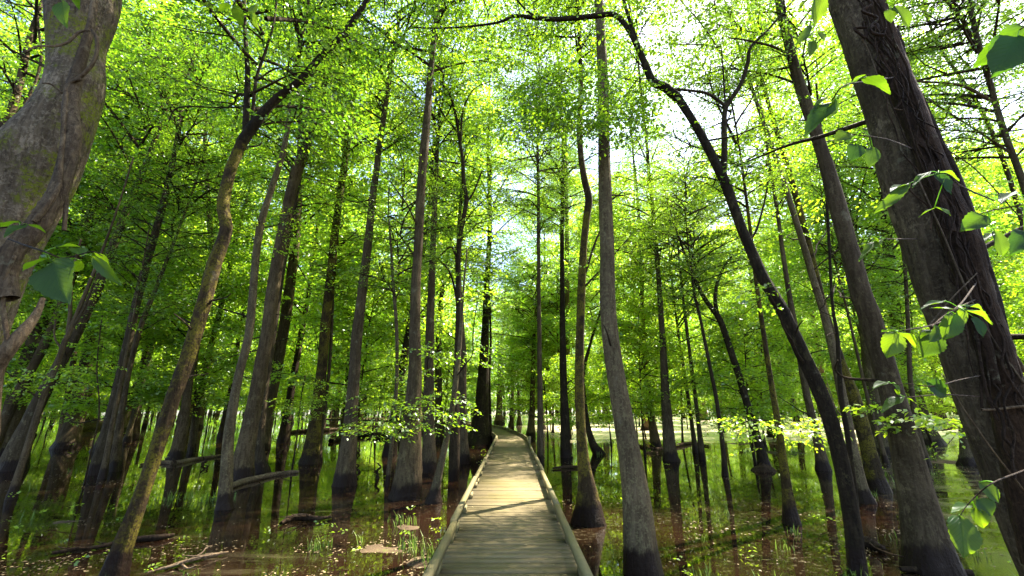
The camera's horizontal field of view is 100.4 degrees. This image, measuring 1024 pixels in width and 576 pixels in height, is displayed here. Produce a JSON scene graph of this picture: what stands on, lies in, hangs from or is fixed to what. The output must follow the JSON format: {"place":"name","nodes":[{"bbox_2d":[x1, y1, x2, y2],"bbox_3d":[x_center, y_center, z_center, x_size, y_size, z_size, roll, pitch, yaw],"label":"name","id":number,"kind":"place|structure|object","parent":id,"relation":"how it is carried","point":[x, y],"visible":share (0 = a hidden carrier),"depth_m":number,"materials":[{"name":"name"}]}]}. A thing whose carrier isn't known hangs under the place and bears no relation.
{"place":"outdoors","nodes":[
{"label":"outdoors","id":0,"kind":"place"},
{"bbox_2d":[53,443,955,567],"bbox_3d":[2.500,9.342,25.690,85.000,0.236,45.500,0,-15,0],"label":"swamp bed","id":1,"kind":"object","parent":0,"point":[417,563],"visible":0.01,"depth_m":6.53,"materials":[{"name":"soil"}]},
{"bbox_2d":[0,50,162,450],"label":"swamp tree","id":2,"kind":"object","parent":1,"relation":"on","point":[9,411],"visible":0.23,"depth_m":18.45,"materials":[{"name":"green plant"}]},
{"bbox_2d":[3,157,165,499],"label":"swamp tree","id":3,"kind":"object","parent":1,"relation":"on","point":[15,485],"visible":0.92,"depth_m":10.81,"materials":[{"name":"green plant"}]},
{"bbox_2d":[0,0,174,197],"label":"swamp tree","id":4,"kind":"object","parent":1,"relation":"on","point":[12,108],"visible":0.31,"depth_m":13.42,"materials":[{"name":"green plant"}]},
{"bbox_2d":[0,86,193,398],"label":"understory tree","id":5,"kind":"object","parent":1,"relation":"on","point":[36,296],"visible":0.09,"depth_m":19.06,"materials":[{"name":"green plant"}]},
{"bbox_2d":[56,316,141,483],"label":"sapling","id":6,"kind":"object","parent":1,"relation":"on","point":[97,369],"visible":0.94,"depth_m":12.74,"materials":[{"name":"green plant"}]},
{"bbox_2d":[7,236,226,420],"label":"understory tree","id":7,"kind":"object","parent":1,"relation":"on","point":[80,405],"visible":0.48,"depth_m":18.19,"materials":[{"name":"green plant"}]},
{"bbox_2d":[2,0,260,451],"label":"tall tree","id":8,"kind":"object","parent":1,"relation":"on","point":[121,115],"visible":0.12,"depth_m":20.65,"materials":[{"name":"green plant"}]},
{"bbox_2d":[66,187,205,478],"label":"swamp tree","id":9,"kind":"object","parent":1,"relation":"on","point":[103,471],"visible":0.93,"depth_m":14.27,"materials":[{"name":"green plant"}]},
{"bbox_2d":[0,0,273,456],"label":"tall tree","id":10,"kind":"object","parent":1,"relation":"on","point":[16,419],"visible":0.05,"depth_m":20.10,"materials":[{"name":"green plant"}]},
{"bbox_2d":[0,0,279,471],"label":"swamp tree","id":11,"kind":"object","parent":1,"relation":"on","point":[10,456],"visible":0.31,"depth_m":16.57,"materials":[{"name":"green plant"}]},
{"bbox_2d":[36,0,269,475],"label":"swamp tree","id":12,"kind":"object","parent":1,"relation":"on","point":[95,462],"visible":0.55,"depth_m":15.98,"materials":[{"name":"green plant"}]},
{"bbox_2d":[81,105,268,471],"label":"swamp tree","id":13,"kind":"object","parent":1,"relation":"on","point":[115,464],"visible":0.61,"depth_m":16.26,"materials":[{"name":"green plant"}]},
{"bbox_2d":[87,217,278,453],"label":"understory tree","id":14,"kind":"object","parent":1,"relation":"on","point":[224,283],"visible":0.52,"depth_m":19.34,"materials":[{"name":"green plant"}]},
{"bbox_2d":[101,14,314,459],"bbox_3d":[-13.922,-2.654,20.244,8.536,20.817,7.017,-2,-16,9],"label":"swamp tree","id":15,"kind":"object","parent":1,"relation":"on","point":[177,449],"visible":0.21,"depth_m":19.84,"materials":[{"name":"green plant"}]},
{"bbox_2d":[162,127,275,450],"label":"swamp tree","id":16,"kind":"object","parent":1,"relation":"on","point":[197,418],"visible":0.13,"depth_m":22.70,"materials":[{"name":"green plant"}]},
{"bbox_2d":[211,322,316,412],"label":"understory tree","id":17,"kind":"object","parent":1,"relation":"on","point":[289,359],"visible":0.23,"depth_m":34.33,"materials":[{"name":"green plant"}]},
{"bbox_2d":[98,0,466,575],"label":"swamp tree","id":18,"kind":"object","parent":1,"relation":"on","point":[118,561],"visible":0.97,"depth_m":7.69,"materials":[{"name":"green plant"}]},
{"bbox_2d":[192,4,382,473],"bbox_3d":[-9.062,-2.619,16.721,6.704,18.999,6.965,6,-17,-21],"label":"swamp tree","id":19,"kind":"object","parent":1,"relation":"on","point":[262,465],"visible":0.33,"depth_m":16.14,"materials":[{"name":"green plant"}]},
{"bbox_2d":[191,0,389,480],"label":"swamp tree","id":20,"kind":"object","parent":1,"relation":"on","point":[244,460],"visible":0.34,"depth_m":14.33,"materials":[{"name":"green plant"}]},
{"bbox_2d":[167,0,424,510],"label":"swamp tree","id":21,"kind":"object","parent":1,"relation":"on","point":[225,500],"visible":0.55,"depth_m":10.91,"materials":[{"name":"green plant"}]},
{"bbox_2d":[178,0,414,449],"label":"tall tree","id":22,"kind":"object","parent":1,"relation":"on","point":[289,288],"visible":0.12,"depth_m":23.19,"materials":[{"name":"green plant"}]},
{"bbox_2d":[267,9,418,464],"bbox_3d":[-8.120,-2.346,19.101,7.848,19.593,6.812,-11,-19,35],"label":"swamp tree","id":23,"kind":"object","parent":1,"relation":"on","point":[310,454],"visible":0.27,"depth_m":17.50,"materials":[{"name":"green plant"}]},
{"bbox_2d":[292,171,394,462],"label":"sapling","id":24,"kind":"object","parent":1,"relation":"on","point":[355,252],"visible":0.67,"depth_m":18.23,"materials":[{"name":"green plant"}]},
{"bbox_2d":[243,225,455,454],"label":"understory tree","id":25,"kind":"object","parent":1,"relation":"on","point":[383,390],"visible":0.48,"depth_m":19.14,"materials":[{"name":"green plant"}]},
{"bbox_2d":[273,0,488,486],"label":"swamp tree","id":26,"kind":"object","parent":1,"relation":"on","point":[345,474],"visible":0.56,"depth_m":13.99,"materials":[{"name":"green plant"}]},
{"bbox_2d":[341,311,424,437],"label":"understory tree","id":27,"kind":"object","parent":1,"relation":"on","point":[387,363],"visible":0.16,"depth_m":30.11,"materials":[{"name":"green plant"}]},
{"bbox_2d":[270,0,542,455],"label":"tall tree","id":28,"kind":"object","parent":1,"relation":"on","point":[405,343],"visible":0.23,"depth_m":20.95,"materials":[{"name":"green plant"}]},
{"bbox_2d":[326,127,490,486],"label":"sapling","id":29,"kind":"object","parent":1,"relation":"on","point":[394,295],"visible":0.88,"depth_m":13.28,"materials":[{"name":"green plant"}]},
{"bbox_2d":[315,0,552,500],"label":"swamp tree","id":30,"kind":"object","parent":1,"relation":"on","point":[407,483],"visible":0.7,"depth_m":11.62,"materials":[{"name":"green plant"}]},
{"bbox_2d":[367,0,505,472],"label":"swamp tree","id":31,"kind":"object","parent":1,"relation":"on","point":[429,459],"visible":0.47,"depth_m":16.45,"materials":[{"name":"green plant"}]},
{"bbox_2d":[387,249,508,504],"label":"sapling","id":32,"kind":"object","parent":1,"relation":"on","point":[434,497],"visible":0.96,"depth_m":10.09,"materials":[{"name":"green plant"}]},
{"bbox_2d":[384,21,516,480],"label":"swamp tree","id":33,"kind":"object","parent":1,"relation":"on","point":[454,459],"visible":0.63,"depth_m":14.49,"materials":[{"name":"green plant"}]},
{"bbox_2d":[421,333,493,429],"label":"understory tree","id":34,"kind":"object","parent":1,"relation":"on","point":[447,374],"visible":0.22,"depth_m":29.90,"materials":[{"name":"green plant"}]},
{"bbox_2d":[409,87,517,463],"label":"swamp tree","id":35,"kind":"object","parent":1,"relation":"on","point":[465,457],"visible":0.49,"depth_m":18.20,"materials":[{"name":"green plant"}]},
{"bbox_2d":[455,254,521,443],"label":"sapling","id":36,"kind":"object","parent":1,"relation":"on","point":[490,335],"visible":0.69,"depth_m":26.25,"materials":[{"name":"green plant"}]},
{"bbox_2d":[440,5,555,445],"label":"swamp tree","id":37,"kind":"object","parent":1,"relation":"on","point":[480,424],"visible":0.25,"depth_m":26.05,"materials":[{"name":"green plant"}]},
{"bbox_2d":[20,432,1006,575],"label":"grass","id":38,"kind":"structure","parent":1,"relation":"on","point":[413,542],"depth_m":6.82,"materials":[{"name":"green plant"}]},
{"bbox_2d":[472,333,559,419],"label":"understory tree","id":39,"kind":"object","parent":1,"relation":"on","point":[521,402],"visible":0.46,"depth_m":32.24,"materials":[{"name":"green plant"}]},
{"bbox_2d":[475,201,574,437],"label":"swamp tree","id":40,"kind":"object","parent":1,"relation":"on","point":[530,431],"visible":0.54,"depth_m":30.93,"materials":[{"name":"green plant"}]},
{"bbox_2d":[464,0,634,464],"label":"swamp tree","id":41,"kind":"object","parent":1,"relation":"on","point":[539,416],"visible":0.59,"depth_m":19.00,"materials":[{"name":"green plant"}]},
{"bbox_2d":[488,225,628,397],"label":"understory tree","id":42,"kind":"object","parent":1,"relation":"on","point":[547,292],"visible":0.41,"depth_m":30.02,"materials":[{"name":"green plant"}]},
{"bbox_2d":[525,76,597,439],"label":"swamp tree","id":43,"kind":"object","parent":1,"relation":"on","point":[567,292],"visible":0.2,"depth_m":31.47,"materials":[{"name":"green plant"}]},
{"bbox_2d":[466,0,663,575],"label":"swamp tree","id":44,"kind":"object","parent":1,"relation":"on","point":[641,556],"visible":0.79,"depth_m":6.10,"materials":[{"name":"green plant"}]},
{"bbox_2d":[486,0,644,457],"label":"swamp tree","id":45,"kind":"object","parent":1,"relation":"on","point":[565,448],"visible":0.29,"depth_m":20.63,"materials":[{"name":"green plant"}]},
{"bbox_2d":[488,0,671,527],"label":"swamp tree","id":46,"kind":"object","parent":1,"relation":"on","point":[588,511],"visible":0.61,"depth_m":9.33,"materials":[{"name":"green plant"}]},
{"bbox_2d":[532,348,629,432],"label":"understory tree","id":47,"kind":"object","parent":1,"relation":"on","point":[590,389],"visible":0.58,"depth_m":21.27,"materials":[{"name":"green plant"}]},
{"bbox_2d":[558,198,637,454],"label":"swamp tree","id":48,"kind":"object","parent":1,"relation":"on","point":[595,448],"visible":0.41,"depth_m":20.77,"materials":[{"name":"green plant"}]},
{"bbox_2d":[360,0,868,575],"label":"swamp tree","id":49,"kind":"object","parent":1,"relation":"on","point":[552,120],"visible":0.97,"depth_m":6.96,"materials":[{"name":"green plant"}]},
{"bbox_2d":[574,37,690,448],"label":"swamp tree","id":50,"kind":"object","parent":1,"relation":"on","point":[654,440],"visible":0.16,"depth_m":24.73,"materials":[{"name":"green plant"}]},
{"bbox_2d":[570,285,715,454],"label":"understory tree","id":51,"kind":"object","parent":1,"relation":"on","point":[650,399],"visible":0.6,"depth_m":19.42,"materials":[{"name":"green plant"}]},
{"bbox_2d":[574,0,739,461],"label":"swamp tree","id":52,"kind":"object","parent":1,"relation":"on","point":[670,453],"visible":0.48,"depth_m":19.57,"materials":[{"name":"green plant"}]},
{"bbox_2d":[622,299,710,410],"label":"understory tree","id":53,"kind":"object","parent":1,"relation":"on","point":[691,333],"visible":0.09,"depth_m":26.44,"materials":[{"name":"green plant"}]},
{"bbox_2d":[621,157,757,459],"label":"swamp tree","id":54,"kind":"object","parent":1,"relation":"on","point":[701,453],"visible":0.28,"depth_m":18.73,"materials":[{"name":"green plant"}]},
{"bbox_2d":[567,104,820,452],"bbox_3d":[8.596,0.343,21.808,11.540,16.027,11.248,-3,-16,12],"label":"understory tree","id":55,"kind":"object","parent":1,"relation":"on","point":[723,293],"visible":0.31,"depth_m":20.19,"materials":[{"name":"green plant"}]},
{"bbox_2d":[620,117,772,465],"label":"swamp tree","id":56,"kind":"object","parent":1,"relation":"on","point":[761,455],"visible":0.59,"depth_m":16.39,"materials":[{"name":"green plant"}]},
{"bbox_2d":[621,136,782,475],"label":"swamp tree","id":57,"kind":"object","parent":1,"relation":"on","point":[724,468],"visible":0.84,"depth_m":15.05,"materials":[{"name":"green plant"}]},
{"bbox_2d":[653,301,828,462],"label":"understory tree","id":58,"kind":"object","parent":1,"relation":"on","point":[752,378],"visible":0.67,"depth_m":16.81,"materials":[{"name":"green plant"}]},
{"bbox_2d":[638,0,852,525],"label":"swamp tree","id":59,"kind":"object","parent":1,"relation":"on","point":[790,516],"visible":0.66,"depth_m":9.31,"materials":[{"name":"green plant"}]},
{"bbox_2d":[690,267,856,447],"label":"understory tree","id":60,"kind":"object","parent":1,"relation":"on","point":[766,315],"visible":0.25,"depth_m":22.31,"materials":[{"name":"green plant"}]},
{"bbox_2d":[683,0,870,510],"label":"swamp tree","id":61,"kind":"object","parent":1,"relation":"on","point":[807,79],"visible":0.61,"depth_m":8.10,"materials":[{"name":"green plant"}]},
{"bbox_2d":[712,51,845,470],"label":"swamp tree","id":62,"kind":"object","parent":1,"relation":"on","point":[822,463],"visible":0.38,"depth_m":16.52,"materials":[{"name":"green plant"}]},
{"bbox_2d":[686,0,898,504],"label":"swamp tree","id":63,"kind":"object","parent":1,"relation":"on","point":[865,495],"visible":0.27,"depth_m":11.11,"materials":[{"name":"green plant"}]},
{"bbox_2d":[701,0,892,493],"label":"swamp tree","id":64,"kind":"object","parent":1,"relation":"on","point":[876,479],"visible":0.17,"depth_m":11.35,"materials":[{"name":"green plant"}]},
{"bbox_2d":[662,0,967,575],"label":"swamp tree","id":65,"kind":"object","parent":1,"relation":"on","point":[928,548],"visible":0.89,"depth_m":6.07,"materials":[{"name":"brown plant"}]},
{"bbox_2d":[779,143,908,463],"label":"swamp tree","id":66,"kind":"object","parent":1,"relation":"on","point":[883,454],"visible":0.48,"depth_m":17.98,"materials":[{"name":"green plant"}]},
{"bbox_2d":[742,134,982,392],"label":"understory tree","id":67,"kind":"object","parent":1,"relation":"on","point":[856,324],"visible":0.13,"depth_m":23.83,"materials":[{"name":"green plant"}]},
{"bbox_2d":[710,0,1023,575],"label":"giant tree","id":68,"kind":"object","parent":1,"relation":"on","point":[924,256],"visible":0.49,"depth_m":4.53,"materials":[{"name":"brown plant"}]},
{"bbox_2d":[796,0,828,56],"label":"leafy sprig","id":69,"kind":"object","parent":68,"relation":"attached to","point":[819,8],"visible":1,"depth_m":2.40,"materials":[{"name":"green plant"}]},
{"bbox_2d":[804,74,893,137],"bbox_3d":[3.053,-1.638,3.451,3.369,2.161,0.318,11,-19,-34],"label":"leafy sprig","id":70,"kind":"object","parent":68,"relation":"attached to","point":[819,113],"visible":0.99,"depth_m":2.36,"materials":[{"name":"green plant"}]},
{"bbox_2d":[873,170,994,216],"bbox_3d":[3.443,-0.652,3.153,3.799,1.154,0.260,10,-18,-32],"label":"leafy sprig","id":71,"kind":"object","parent":68,"relation":"attached to","point":[896,194],"visible":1,"depth_m":2.12,"materials":[{"name":"green plant"}]},
{"bbox_2d":[848,0,1023,564],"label":"climbing vine","id":72,"kind":"object","parent":68,"relation":"attached to","point":[1001,372],"visible":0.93,"depth_m":4.06,"materials":[{"name":"brown plant"}]},
{"bbox_2d":[834,127,911,167],"bbox_3d":[3.057,-1.078,3.359,3.231,1.428,0.150,12,-19,-36],"label":"leafy sprig","id":73,"kind":"object","parent":72,"relation":"attached to","point":[857,151],"visible":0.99,"depth_m":2.29,"materials":[{"name":"green plant"}]},
{"bbox_2d":[881,321,940,357],"bbox_3d":[2.947,0.255,2.881,3.599,0.669,0.103,12,-19,-37],"label":"leafy sprig","id":74,"kind":"object","parent":72,"relation":"attached to","point":[893,343],"visible":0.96,"depth_m":1.76,"materials":[{"name":"green plant"}]},
{"bbox_2d":[919,282,992,343],"bbox_3d":[3.208,0.065,2.925,3.538,0.919,0.185,12,-19,-37],"label":"leafy sprig","id":75,"kind":"object","parent":68,"relation":"attached to","point":[951,325],"visible":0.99,"depth_m":1.84,"materials":[{"name":"green plant"}]},
{"bbox_2d":[947,469,1023,558],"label":"leafy sprig","id":76,"kind":"object","parent":68,"relation":"attached to","point":[966,538],"visible":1,"depth_m":1.31,"materials":[{"name":"green plant"}]},
{"bbox_2d":[959,191,1023,257],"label":"leafy sprig","id":77,"kind":"object","parent":68,"relation":"attached to","point":[1013,244],"visible":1,"depth_m":1.95,"materials":[{"name":"green plant"}]},
{"bbox_2d":[971,23,1023,77],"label":"leafy sprig","id":78,"kind":"object","parent":68,"relation":"attached to","point":[1002,51],"visible":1,"depth_m":2.09,"materials":[{"name":"green plant"}]},
{"bbox_2d":[810,347,937,435],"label":"understory tree","id":79,"kind":"object","parent":1,"relation":"on","point":[855,371],"visible":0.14,"depth_m":21.29,"materials":[{"name":"green plant"}]},
{"bbox_2d":[726,2,1022,454],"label":"tall tree","id":80,"kind":"object","parent":1,"relation":"on","point":[867,369],"visible":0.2,"depth_m":22.11,"materials":[{"name":"green plant"}]},
{"bbox_2d":[768,65,1022,464],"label":"swamp tree","id":81,"kind":"object","parent":1,"relation":"on","point":[913,405],"visible":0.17,"depth_m":18.11,"materials":[{"name":"green plant"}]},
{"bbox_2d":[813,0,1023,230],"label":"swamp tree","id":82,"kind":"object","parent":1,"relation":"on","point":[1008,175],"visible":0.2,"depth_m":17.75,"materials":[{"name":"green plant"}]},
{"bbox_2d":[823,0,1023,364],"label":"swamp tree","id":83,"kind":"object","parent":1,"relation":"on","point":[975,42],"visible":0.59,"depth_m":14.22,"materials":[{"name":"green plant"}]},
{"bbox_2d":[886,297,1020,417],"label":"understory tree","id":84,"kind":"object","parent":1,"relation":"on","point":[934,360],"visible":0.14,"depth_m":25.38,"materials":[{"name":"green plant"}]},
{"bbox_2d":[993,251,1023,373],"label":"understory tree","id":85,"kind":"object","parent":1,"relation":"on","point":[1010,309],"visible":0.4,"depth_m":22.11,"materials":[{"name":"green plant"}]},
{"bbox_2d":[0,407,1018,575],"bbox_3d":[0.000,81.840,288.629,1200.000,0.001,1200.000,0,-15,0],"label":"water","id":86,"kind":"structure","parent":0,"point":[365,508],"depth_m":8.87,"materials":[{"name":"liquid"}]},
{"bbox_2d":[0,0,167,344],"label":"giant tree","id":87,"kind":"object","parent":86,"relation":"on","point":[29,138],"visible":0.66,"depth_m":4.54,"materials":[{"name":"brown plant"}]},
{"bbox_2d":[0,0,99,430],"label":"climbing vine","id":88,"kind":"object","parent":87,"relation":"attached to","point":[51,204],"visible":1,"depth_m":3.99,"materials":[{"name":"brown plant"}]},
{"bbox_2d":[7,238,122,304],"bbox_3d":[-2.771,-0.150,2.404,1.842,0.705,0.289,-7,-17,25],"label":"leafy sprig","id":89,"kind":"object","parent":87,"relation":"attached to","point":[53,280],"visible":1,"depth_m":1.97,"materials":[{"name":"green plant"}]},
{"bbox_2d":[18,0,239,448],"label":"tall tree","id":90,"kind":"object","parent":86,"relation":"on","point":[69,435],"visible":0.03,"depth_m":22.39,"materials":[{"name":"green plant"}]},
{"bbox_2d":[73,65,294,439],"bbox_3d":[-24.370,-3.562,30.916,15.259,28.519,15.174,-7,-17,20],"label":"tall tree","id":91,"kind":"object","parent":86,"relation":"on","point":[136,430],"visible":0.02,"depth_m":28.80,"materials":[{"name":"green plant"}]},
{"bbox_2d":[188,65,417,443],"bbox_3d":[-13.823,-3.120,29.088,14.193,26.675,14.273,4,-17,-20],"label":"tall tree","id":92,"kind":"object","parent":86,"relation":"on","point":[284,435],"visible":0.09,"depth_m":26.70,"materials":[{"name":"green plant"}]},
{"bbox_2d":[280,195,408,432],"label":"tall tree","id":93,"kind":"object","parent":86,"relation":"on","point":[368,311],"visible":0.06,"depth_m":37.52,"materials":[{"name":"green plant"}]},
{"bbox_2d":[370,91,526,440],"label":"tall tree","id":94,"kind":"object","parent":86,"relation":"on","point":[438,384],"visible":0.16,"depth_m":28.40,"materials":[{"name":"green plant"}]},
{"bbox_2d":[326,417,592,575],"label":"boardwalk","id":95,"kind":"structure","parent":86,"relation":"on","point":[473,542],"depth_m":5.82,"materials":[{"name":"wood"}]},
{"bbox_2d":[43,262,957,416],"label":"wood","id":96,"kind":"object","parent":86,"relation":"on","point":[218,411],"visible":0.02,"depth_m":104.07,"materials":[{"name":"green plant"}]},
{"bbox_2d":[1,431,1011,575],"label":"fallen leaves","id":97,"kind":"object","parent":86,"relation":"on","point":[360,541],"visible":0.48,"depth_m":6.49,"materials":[{"name":"brown plant"}]},
{"bbox_2d":[477,155,618,429],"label":"tall tree","id":98,"kind":"object","parent":86,"relation":"on","point":[522,242],"visible":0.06,"depth_m":41.72,"materials":[{"name":"green plant"}]},
{"bbox_2d":[511,155,643,372],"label":"tall tree","id":99,"kind":"object","parent":86,"relation":"on","point":[543,242],"visible":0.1,"depth_m":35.30,"materials":[{"name":"green plant"}]},
{"bbox_2d":[590,161,697,430],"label":"tall tree","id":100,"kind":"object","parent":86,"relation":"on","point":[646,426],"visible":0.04,"depth_m":39.81,"materials":[{"name":"green plant"}]},
{"bbox_2d":[733,11,995,353],"bbox_3d":[23.726,-2.936,30.418,14.396,27.058,14.477,-7,-18,27],"label":"tall tree","id":101,"kind":"object","parent":86,"relation":"on","point":[845,342],"visible":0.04,"depth_m":30.13,"materials":[{"name":"green plant"}]},
{"bbox_2d":[759,3,1019,445],"bbox_3d":[22.666,-5.413,27.677,15.144,30.411,12.936,1,-16,-1],"label":"tall tree","id":102,"kind":"object","parent":86,"relation":"on","point":[938,440],"visible":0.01,"depth_m":25.58,"materials":[{"name":"green plant"}]},
{"bbox_2d":[862,94,1023,359],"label":"tall tree","id":103,"kind":"object","parent":86,"relation":"on","point":[999,180],"visible":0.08,"depth_m":32.85,"materials":[{"name":"green plant"}]},
{"bbox_2d":[952,131,1023,306],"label":"tall tree","id":104,"kind":"object","parent":86,"relation":"on","point":[1009,199],"visible":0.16,"depth_m":35.40,"materials":[{"name":"green plant"}]},
{"bbox_2d":[0,0,1023,404],"label":"sky","id":105,"kind":"structure","parent":0,"point":[689,99],"materials":[{"name":"white"}]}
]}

